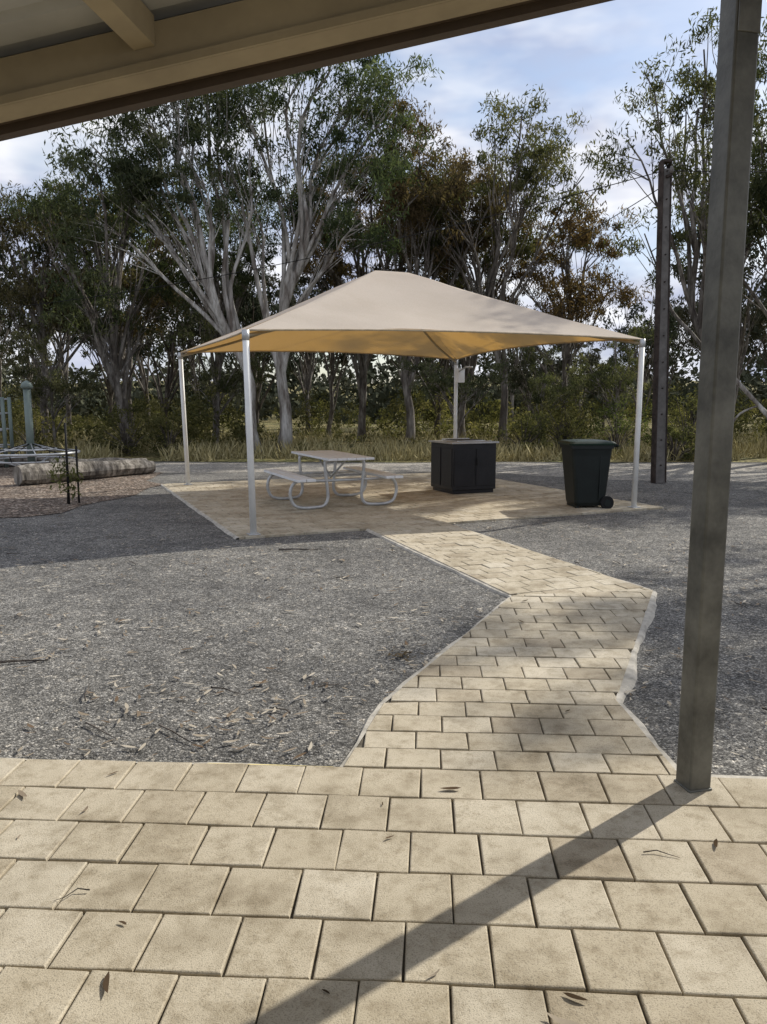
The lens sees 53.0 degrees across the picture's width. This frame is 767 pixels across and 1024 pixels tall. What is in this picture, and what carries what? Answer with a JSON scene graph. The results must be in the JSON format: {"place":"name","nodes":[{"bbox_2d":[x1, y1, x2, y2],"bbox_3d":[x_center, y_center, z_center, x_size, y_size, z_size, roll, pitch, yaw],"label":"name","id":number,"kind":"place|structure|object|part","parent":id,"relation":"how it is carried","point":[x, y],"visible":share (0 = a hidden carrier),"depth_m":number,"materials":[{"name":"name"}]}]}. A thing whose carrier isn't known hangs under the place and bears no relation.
{"place":"outdoors","nodes":[
{"label":"outdoors","id":0,"kind":"place"},
{"bbox_2d":[0,461,766,776],"bbox_3d":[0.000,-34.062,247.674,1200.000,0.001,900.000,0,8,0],"label":"ground","id":1,"kind":"structure","parent":0,"point":[178,590],"depth_m":5.71,"materials":[{"name":"grey gravel"}]},
{"bbox_2d":[0,466,159,518],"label":"bark mulch","id":2,"kind":"object","parent":1,"relation":"on","point":[16,500],"visible":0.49,"depth_m":13.49,"materials":[{"name":"brown wood"}]},
{"bbox_2d":[0,397,13,467],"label":"climbing frame","id":3,"kind":"object","parent":2,"relation":"on","point":[3,429],"visible":0.93,"depth_m":18.74,"materials":[{"name":"grey paint"}]},
{"bbox_2d":[0,455,61,466],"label":"fallen log","id":4,"kind":"object","parent":2,"relation":"on","point":[23,460],"visible":0.19,"depth_m":19.02,"materials":[{"name":"wood"}]},
{"bbox_2d":[0,381,80,465],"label":"playground spinner","id":5,"kind":"object","parent":2,"relation":"on","point":[31,455],"visible":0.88,"depth_m":17.68,"materials":[{"name":"grey paint"}]},
{"bbox_2d":[46,423,83,503],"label":"staked sapling","id":6,"kind":"object","parent":2,"relation":"on","point":[67,472],"visible":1,"depth_m":12.06,"materials":[{"name":"plant"}]},
{"bbox_2d":[13,459,155,484],"bbox_3d":[-6.082,-0.869,15.976,0.443,0.441,3.156,6,10,35],"label":"fallen log","id":7,"kind":"object","parent":2,"relation":"on","point":[31,474],"visible":0.86,"depth_m":15.74,"materials":[{"name":"wood"}]},
{"bbox_2d":[49,457,146,462],"bbox_3d":[-6.492,-1.092,17.661,2.213,0.347,0.367,-7,11,-39],"label":"fallen log","id":8,"kind":"object","parent":2,"relation":"on","point":[92,459],"visible":0.29,"depth_m":17.51,"materials":[{"name":"brown wood"}]},
{"bbox_2d":[0,758,766,1023],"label":"paved forecourt","id":9,"kind":"structure","parent":1,"relation":"on","point":[246,894],"depth_m":2.48,"materials":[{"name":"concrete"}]},
{"bbox_2d":[674,0,761,792],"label":"steel post","id":10,"kind":"object","parent":9,"relation":"on","point":[739,27],"visible":0.91,"depth_m":2.92,"materials":[{"name":"grey metal"}]},
{"bbox_2d":[0,0,612,140],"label":"barge board","id":11,"kind":"object","parent":10,"relation":"attached to","point":[363,49],"visible":0.25,"depth_m":2.76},
{"bbox_2d":[0,477,766,758],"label":"leaf litter","id":12,"kind":"object","parent":1,"relation":"on","point":[138,713],"visible":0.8,"depth_m":4.48,"materials":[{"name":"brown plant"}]},
{"bbox_2d":[0,487,766,1023],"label":"fallen twigs","id":13,"kind":"object","parent":1,"relation":"on","point":[228,689],"depth_m":3.12,"materials":[{"name":"brown wood"}]},
{"bbox_2d":[25,484,766,778],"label":"mortar edging","id":14,"kind":"object","parent":1,"relation":"on","point":[629,680],"visible":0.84,"depth_m":4.84,"materials":[{"name":"grey concrete"}]},
{"bbox_2d":[388,650,423,661],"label":"leaf litter","id":15,"kind":"object","parent":1,"relation":"on","point":[404,653],"visible":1,"depth_m":4.88,"materials":[{"name":"brown plant"}]},
{"bbox_2d":[650,159,673,482],"bbox_3d":[5.369,-3.576,14.823,0.460,6.059,0.353,-8,11,-42],"label":"power pole","id":16,"kind":"object","parent":1,"relation":"on","point":[660,385],"visible":1,"depth_m":14.77,"materials":[{"name":"wood"}]},
{"bbox_2d":[0,172,657,308],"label":"power line","id":17,"kind":"object","parent":16,"relation":"attached to","point":[352,248],"visible":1,"depth_m":16.97,"materials":[{"name":"metal"}]},
{"bbox_2d":[470,189,657,290],"bbox_3d":[3.126,-8.226,26.700,0.016,1.150,25.163,-1,8,-10],"label":"power line","id":18,"kind":"object","parent":16,"relation":"attached to","point":[573,240],"visible":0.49,"depth_m":18.34,"materials":[{"name":"metal"}]},
{"bbox_2d":[674,170,766,171],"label":"power line","id":19,"kind":"object","parent":16,"relation":"attached to","point":[710,171],"visible":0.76,"depth_m":14.24,"materials":[{"name":"metal"}]},
{"bbox_2d":[0,413,766,462],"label":"scrub ground","id":20,"kind":"structure","parent":0,"point":[273,423],"depth_m":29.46,"materials":[{"name":"plant"}]},
{"bbox_2d":[0,345,3,365],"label":"gum tree","id":21,"kind":"object","parent":20,"relation":"on","point":[1,350],"visible":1,"depth_m":22.66,"materials":[{"name":"green plant"}]},
{"bbox_2d":[0,346,16,368],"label":"gum tree","id":22,"kind":"object","parent":20,"relation":"on","point":[11,350],"visible":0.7,"depth_m":42.03,"materials":[{"name":"green plant"}]},
{"bbox_2d":[0,204,20,311],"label":"gum tree","id":23,"kind":"object","parent":20,"relation":"on","point":[2,253],"visible":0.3,"depth_m":26.55,"materials":[{"name":"green plant"}]},
{"bbox_2d":[0,214,37,435],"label":"gum tree","id":24,"kind":"object","parent":20,"relation":"on","point":[18,266],"visible":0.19,"depth_m":33.35,"materials":[{"name":"green plant"}]},
{"bbox_2d":[0,300,59,406],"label":"gum tree","id":25,"kind":"object","parent":20,"relation":"on","point":[29,367],"visible":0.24,"depth_m":48.81,"materials":[{"name":"green plant"}]},
{"bbox_2d":[0,406,60,453],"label":"shrub","id":26,"kind":"object","parent":20,"relation":"on","point":[37,435],"visible":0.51,"depth_m":21.84,"materials":[{"name":"green plant"}]},
{"bbox_2d":[0,250,100,428],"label":"gum tree","id":27,"kind":"object","parent":20,"relation":"on","point":[67,405],"visible":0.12,"depth_m":40.60,"materials":[{"name":"green plant"}]},
{"bbox_2d":[0,319,103,451],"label":"gum tree","id":28,"kind":"object","parent":20,"relation":"on","point":[52,384],"visible":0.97,"depth_m":23.30,"materials":[{"name":"green plant"}]},
{"bbox_2d":[0,165,156,445],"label":"gum tree","id":29,"kind":"object","parent":20,"relation":"on","point":[11,291],"visible":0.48,"depth_m":25.57,"materials":[{"name":"green plant"}]},
{"bbox_2d":[0,125,200,440],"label":"gum tree","id":30,"kind":"object","parent":20,"relation":"on","point":[104,311],"visible":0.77,"depth_m":23.41,"materials":[{"name":"green plant"}]},
{"bbox_2d":[21,178,205,441],"bbox_3d":[-10.053,-7.396,28.870,6.660,9.944,6.361,-5,10,-32],"label":"gum tree","id":31,"kind":"object","parent":20,"relation":"on","point":[130,382],"visible":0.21,"depth_m":28.71,"materials":[{"name":"green plant"}]},
{"bbox_2d":[69,297,164,416],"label":"gum tree","id":32,"kind":"object","parent":20,"relation":"on","point":[82,345],"visible":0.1,"depth_m":47.19,"materials":[{"name":"green plant"}]},
{"bbox_2d":[92,400,160,456],"bbox_3d":[-7.638,-2.449,22.835,1.980,1.788,2.070,0,8,0],"label":"shrub","id":33,"kind":"object","parent":20,"relation":"on","point":[129,448],"visible":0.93,"depth_m":22.74,"materials":[{"name":"green plant"}]},
{"bbox_2d":[94,241,188,413],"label":"gum tree","id":34,"kind":"object","parent":20,"relation":"on","point":[142,382],"visible":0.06,"depth_m":39.47,"materials":[{"name":"green plant"}]},
{"bbox_2d":[23,89,284,452],"bbox_3d":[-6.663,-7.757,22.885,7.534,12.454,4.580,0,8,0],"label":"gum tree","id":35,"kind":"object","parent":20,"relation":"on","point":[221,302],"visible":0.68,"depth_m":22.39,"materials":[{"name":"green plant"}]},
{"bbox_2d":[112,270,210,422],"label":"gum tree","id":36,"kind":"object","parent":20,"relation":"on","point":[193,340],"visible":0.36,"depth_m":34.41,"materials":[{"name":"green plant"}]},
{"bbox_2d":[139,412,202,455],"bbox_3d":[-6.320,-2.239,22.436,1.740,1.357,1.532,-5,10,-31],"label":"shrub","id":37,"kind":"object","parent":20,"relation":"on","point":[160,423],"visible":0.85,"depth_m":22.36,"materials":[{"name":"green plant"}]},
{"bbox_2d":[155,278,211,407],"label":"gum tree","id":38,"kind":"object","parent":20,"relation":"on","point":[194,387],"visible":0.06,"depth_m":46.86,"materials":[{"name":"green plant"}]},
{"bbox_2d":[125,171,282,442],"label":"gum tree","id":39,"kind":"object","parent":20,"relation":"on","point":[257,259],"visible":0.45,"depth_m":27.18,"materials":[{"name":"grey plant"}]},
{"bbox_2d":[173,307,275,443],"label":"gum tree","id":40,"kind":"object","parent":20,"relation":"on","point":[225,379],"visible":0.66,"depth_m":25.23,"materials":[{"name":"green plant"}]},
{"bbox_2d":[208,287,282,425],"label":"gum tree","id":41,"kind":"object","parent":20,"relation":"on","point":[264,299],"visible":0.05,"depth_m":40.22,"materials":[{"name":"green plant"}]},
{"bbox_2d":[201,262,296,432],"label":"gum tree","id":42,"kind":"object","parent":20,"relation":"on","point":[256,314],"visible":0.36,"depth_m":33.51,"materials":[{"name":"green plant"}]},
{"bbox_2d":[231,259,289,388],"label":"gum tree","id":43,"kind":"object","parent":20,"relation":"on","point":[281,289],"visible":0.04,"depth_m":48.41,"materials":[{"name":"green plant"}]},
{"bbox_2d":[259,278,323,431],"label":"gum tree","id":44,"kind":"object","parent":20,"relation":"on","point":[308,362],"visible":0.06,"depth_m":38.90,"materials":[{"name":"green plant"}]},
{"bbox_2d":[274,352,329,422],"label":"gum tree","id":45,"kind":"object","parent":20,"relation":"on","point":[318,364],"visible":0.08,"depth_m":48.01,"materials":[{"name":"green plant"}]},
{"bbox_2d":[180,59,437,451],"bbox_3d":[-2.097,-8.296,23.917,7.454,13.201,5.059,0,8,0],"label":"gum tree","id":46,"kind":"object","parent":20,"relation":"on","point":[372,141],"visible":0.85,"depth_m":23.18,"materials":[{"name":"green plant"}]},
{"bbox_2d":[278,251,354,437],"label":"gum tree","id":47,"kind":"object","parent":20,"relation":"on","point":[336,362],"visible":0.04,"depth_m":32.77,"materials":[{"name":"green plant"}]},
{"bbox_2d":[275,132,447,441],"bbox_3d":[-1.149,-8.792,31.090,7.133,12.069,7.137,-4,9,-24],"label":"gum tree","id":48,"kind":"object","parent":20,"relation":"on","point":[343,271],"visible":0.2,"depth_m":30.06,"materials":[{"name":"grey plant"}]},
{"bbox_2d":[0,344,766,423],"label":"distant trees","id":49,"kind":"object","parent":20,"relation":"on","point":[377,398],"visible":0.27,"depth_m":60.24,"materials":[{"name":"green plant"}]},
{"bbox_2d":[0,362,766,452],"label":"undergrowth","id":50,"kind":"object","parent":20,"relation":"on","point":[196,416],"visible":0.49,"depth_m":29.93,"materials":[{"name":"green plant"}]},
{"bbox_2d":[362,354,416,399],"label":"gum tree","id":51,"kind":"object","parent":20,"relation":"on","point":[384,358],"visible":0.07,"depth_m":42.59,"materials":[{"name":"green plant"}]},
{"bbox_2d":[393,355,442,422],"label":"gum tree","id":52,"kind":"object","parent":20,"relation":"on","point":[405,378],"visible":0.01,"depth_m":48.42,"materials":[{"name":"green plant"}]},
{"bbox_2d":[385,267,459,435],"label":"gum tree","id":53,"kind":"object","parent":20,"relation":"on","point":[431,404],"depth_m":32.83,"materials":[{"name":"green plant"}]},
{"bbox_2d":[338,77,543,446],"bbox_3d":[1.936,-8.118,26.411,7.137,12.069,7.133,0,8,0],"label":"gum tree","id":54,"kind":"object","parent":20,"relation":"on","point":[445,206],"visible":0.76,"depth_m":25.35,"materials":[{"name":"green plant"}]},
{"bbox_2d":[385,343,510,437],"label":"gum tree","id":55,"kind":"object","parent":20,"relation":"on","point":[439,382],"visible":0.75,"depth_m":24.31,"materials":[{"name":"green plant"}]},
{"bbox_2d":[418,348,489,430],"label":"gum tree","id":56,"kind":"object","parent":20,"relation":"on","point":[482,357],"visible":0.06,"depth_m":39.07,"materials":[{"name":"green plant"}]},
{"bbox_2d":[440,285,469,424],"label":"gum tree","id":57,"kind":"object","parent":20,"relation":"on","point":[443,373],"depth_m":46.83,"materials":[{"name":"plant"}]},
{"bbox_2d":[366,143,546,437],"bbox_3d":[2.234,-8.477,29.724,6.995,11.827,6.990,-5,10,-32],"label":"gum tree","id":58,"kind":"object","parent":20,"relation":"on","point":[462,362],"visible":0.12,"depth_m":28.32,"materials":[{"name":"plant"}]},
{"bbox_2d":[378,101,626,444],"bbox_3d":[4.059,-7.865,26.540,7.422,11.550,6.992,8,11,44],"label":"gum tree","id":59,"kind":"object","parent":20,"relation":"on","point":[516,179],"visible":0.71,"depth_m":25.95,"materials":[{"name":"green plant"}]},
{"bbox_2d":[479,299,552,426],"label":"gum tree","id":60,"kind":"object","parent":20,"relation":"on","point":[517,360],"visible":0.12,"depth_m":48.48,"materials":[{"name":"plant"}]},
{"bbox_2d":[497,406,552,454],"bbox_3d":[4.170,-2.296,22.388,1.652,1.575,1.917,0,8,0],"label":"shrub","id":61,"kind":"object","parent":20,"relation":"on","point":[532,430],"visible":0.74,"depth_m":22.45,"materials":[{"name":"green plant"}]},
{"bbox_2d":[499,358,557,429],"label":"gum tree","id":62,"kind":"object","parent":20,"relation":"on","point":[510,388],"visible":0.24,"depth_m":38.40,"materials":[{"name":"green plant"}]},
{"bbox_2d":[502,345,568,418],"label":"gum tree","id":63,"kind":"object","parent":20,"relation":"on","point":[518,382],"visible":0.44,"depth_m":35.58,"materials":[{"name":"green plant"}]},
{"bbox_2d":[499,344,586,442],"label":"gum tree","id":64,"kind":"object","parent":20,"relation":"on","point":[550,390],"visible":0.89,"depth_m":23.75,"materials":[{"name":"green plant"}]},
{"bbox_2d":[471,190,654,434],"bbox_3d":[6.415,-6.727,27.437,5.756,8.997,6.026,-3,9,-23],"label":"gum tree","id":65,"kind":"object","parent":20,"relation":"on","point":[598,307],"visible":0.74,"depth_m":26.74,"materials":[{"name":"plant"}]},
{"bbox_2d":[529,393,607,451],"bbox_3d":[5.655,-2.618,23.735,2.384,2.084,2.109,7,11,40],"label":"shrub","id":66,"kind":"object","parent":20,"relation":"on","point":[571,430],"visible":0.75,"depth_m":23.55,"materials":[{"name":"green plant"}]},
{"bbox_2d":[551,341,607,410],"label":"gum tree","id":67,"kind":"object","parent":20,"relation":"on","point":[593,353],"visible":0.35,"depth_m":49.65,"materials":[{"name":"green plant"}]},
{"bbox_2d":[579,346,637,430],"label":"gum tree","id":68,"kind":"object","parent":20,"relation":"on","point":[593,364],"visible":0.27,"depth_m":41.27,"materials":[{"name":"green plant"}]},
{"bbox_2d":[582,397,651,456],"bbox_3d":[6.967,-2.461,22.733,2.110,1.890,2.229,2,8,15],"label":"shrub","id":69,"kind":"object","parent":20,"relation":"on","point":[619,429],"visible":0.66,"depth_m":22.62,"materials":[{"name":"green plant"}]},
{"bbox_2d":[565,308,671,434],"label":"gum tree","id":70,"kind":"object","parent":20,"relation":"on","point":[617,376],"visible":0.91,"depth_m":24.10,"materials":[{"name":"green plant"}]},
{"bbox_2d":[602,285,691,433],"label":"gum tree","id":71,"kind":"object","parent":20,"relation":"on","point":[649,351],"visible":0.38,"depth_m":33.27,"materials":[{"name":"green plant"}]},
{"bbox_2d":[610,296,699,398],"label":"gum tree","id":72,"kind":"object","parent":20,"relation":"on","point":[675,339],"visible":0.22,"depth_m":49.08,"materials":[{"name":"green plant"}]},
{"bbox_2d":[649,421,695,461],"bbox_3d":[7.951,-1.912,20.823,1.586,1.173,1.333,0,8,0],"label":"shrub","id":73,"kind":"object","parent":20,"relation":"on","point":[675,434],"visible":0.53,"depth_m":20.76,"materials":[{"name":"green plant"}]},
{"bbox_2d":[579,10,766,368],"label":"gum tree","id":74,"kind":"object","parent":20,"relation":"on","point":[700,86],"visible":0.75,"depth_m":21.41,"materials":[{"name":"green plant"}]},
{"bbox_2d":[650,381,733,450],"bbox_3d":[8.891,-2.753,22.268,2.271,2.484,2.799,0,8,0],"label":"shrub","id":75,"kind":"object","parent":20,"relation":"on","point":[694,399],"visible":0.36,"depth_m":22.20,"materials":[{"name":"green plant"}]},
{"bbox_2d":[669,289,757,366],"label":"gum tree","id":76,"kind":"object","parent":20,"relation":"on","point":[694,317],"visible":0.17,"depth_m":39.23,"materials":[{"name":"green plant"}]},
{"bbox_2d":[670,201,766,397],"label":"gum tree","id":77,"kind":"object","parent":20,"relation":"on","point":[745,337],"visible":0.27,"depth_m":31.18,"materials":[{"name":"green plant"}]},
{"bbox_2d":[671,58,766,345],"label":"gum tree","id":78,"kind":"object","parent":20,"relation":"on","point":[757,236],"visible":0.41,"depth_m":22.03,"materials":[{"name":"green plant"}]},
{"bbox_2d":[684,299,763,359],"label":"gum tree","id":79,"kind":"object","parent":20,"relation":"on","point":[740,340],"visible":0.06,"depth_m":48.54,"materials":[{"name":"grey plant"}]},
{"bbox_2d":[693,5,766,240],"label":"gum tree","id":80,"kind":"object","parent":20,"relation":"on","point":[761,217],"visible":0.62,"depth_m":19.99,"materials":[{"name":"green plant"}]},
{"bbox_2d":[734,379,766,421],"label":"fallen limb","id":81,"kind":"object","parent":20,"relation":"on","point":[752,398],"visible":0.77,"depth_m":18.23,"materials":[{"name":"grey wood"}]},
{"bbox_2d":[740,299,766,363],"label":"gum tree","id":82,"kind":"object","parent":20,"relation":"on","point":[756,343],"visible":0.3,"depth_m":38.79,"materials":[{"name":"green plant"}]},
{"bbox_2d":[0,0,766,383],"label":"sky","id":83,"kind":"structure","parent":0,"point":[563,64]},
{"bbox_2d":[4,375,765,408],"bbox_3d":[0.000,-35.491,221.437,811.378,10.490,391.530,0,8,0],"label":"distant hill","id":84,"kind":"structure","parent":0,"point":[368,385],"depth_m":181.34,"materials":[{"name":"green plant"}]},
{"bbox_2d":[163,473,663,539],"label":"paved patio","id":85,"kind":"structure","parent":0,"point":[418,499],"depth_m":11.80,"materials":[{"name":"concrete"}]},
{"bbox_2d":[264,450,402,509],"bbox_3d":[-0.830,-0.530,12.098,1.750,0.764,1.840,-4,9,-23],"label":"picnic table","id":86,"kind":"object","parent":85,"relation":"on","point":[326,456],"visible":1,"depth_m":11.75,"materials":[{"name":"metal"}]},
{"bbox_2d":[178,270,645,535],"bbox_3d":[0.029,-2.100,12.891,6.250,3.681,6.098,-4,9,-24],"label":"shade shelter","id":87,"kind":"object","parent":85,"relation":"on","point":[392,313],"visible":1,"depth_m":11.53,"materials":[{"name":"fabric"}]},
{"bbox_2d":[428,438,498,493],"bbox_3d":[1.411,-0.833,13.638,0.930,0.922,0.895,-4,9,-23],"label":"barbecue cabinet","id":88,"kind":"object","parent":85,"relation":"on","point":[463,465],"visible":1,"depth_m":13.30,"materials":[{"name":"black metal"}]},
{"bbox_3d":[1.380,-0.756,13.180,0.380,0.640,0.012,-4,9,-23],"label":"front door","id":89,"kind":"part","parent":88,"relation":"part of","materials":[{"name":"black metal"}]},
{"bbox_3d":[1.774,-0.780,13.351,0.380,0.640,0.012,-4,9,-23],"label":"front door","id":90,"kind":"part","parent":88,"relation":"part of","materials":[{"name":"black metal"}]},
{"bbox_2d":[558,439,618,508],"bbox_3d":[3.086,-0.583,11.658,0.772,1.028,0.620,-1,8,-6],"label":"wheelie bin","id":91,"kind":"object","parent":85,"relation":"on","point":[586,464],"visible":1,"depth_m":11.42,"materials":[{"name":"black plastic"}]},
{"bbox_2d":[153,463,766,481],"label":"gravel road","id":92,"kind":"structure","parent":0,"point":[739,472],"depth_m":18.56,"materials":[{"name":"grey gravel"}]},
{"bbox_2d":[289,533,633,711],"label":"fallen leaves","id":93,"kind":"object","parent":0,"point":[452,539],"visible":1,"depth_m":7.05,"materials":[{"name":"brown plant"}]},
{"bbox_2d":[343,523,675,775],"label":"paved path","id":94,"kind":"structure","parent":0,"point":[502,687],"depth_m":4.38,"materials":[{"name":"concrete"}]},
{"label":"purlin","id":95,"kind":"object","parent":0,"visible":0},
{"bbox_2d":[0,0,241,57],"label":"roof sheet","id":96,"kind":"object","parent":95,"relation":"on","point":[28,25],"visible":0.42,"depth_m":2.55,"materials":[{"name":"beige metal"}]},
{"bbox_2d":[0,0,528,122],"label":"rake beam","id":97,"kind":"structure","parent":96,"relation":"attached to","point":[213,26],"depth_m":2.61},
{"bbox_2d":[83,0,154,50],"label":"purlin","id":98,"kind":"object","parent":97,"relation":"attached to","point":[130,23],"visible":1,"depth_m":2.44,"materials":[{"name":"beige metal"}]},
{"bbox_2d":[0,0,452,105],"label":"beam lip","id":99,"kind":"object","parent":97,"relation":"attached to","point":[223,48],"visible":1,"depth_m":2.57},
{"bbox_2d":[0,0,539,124],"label":"beam soffit","id":100,"kind":"structure","parent":97,"relation":"attached to","point":[279,59],"depth_m":2.74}
]}

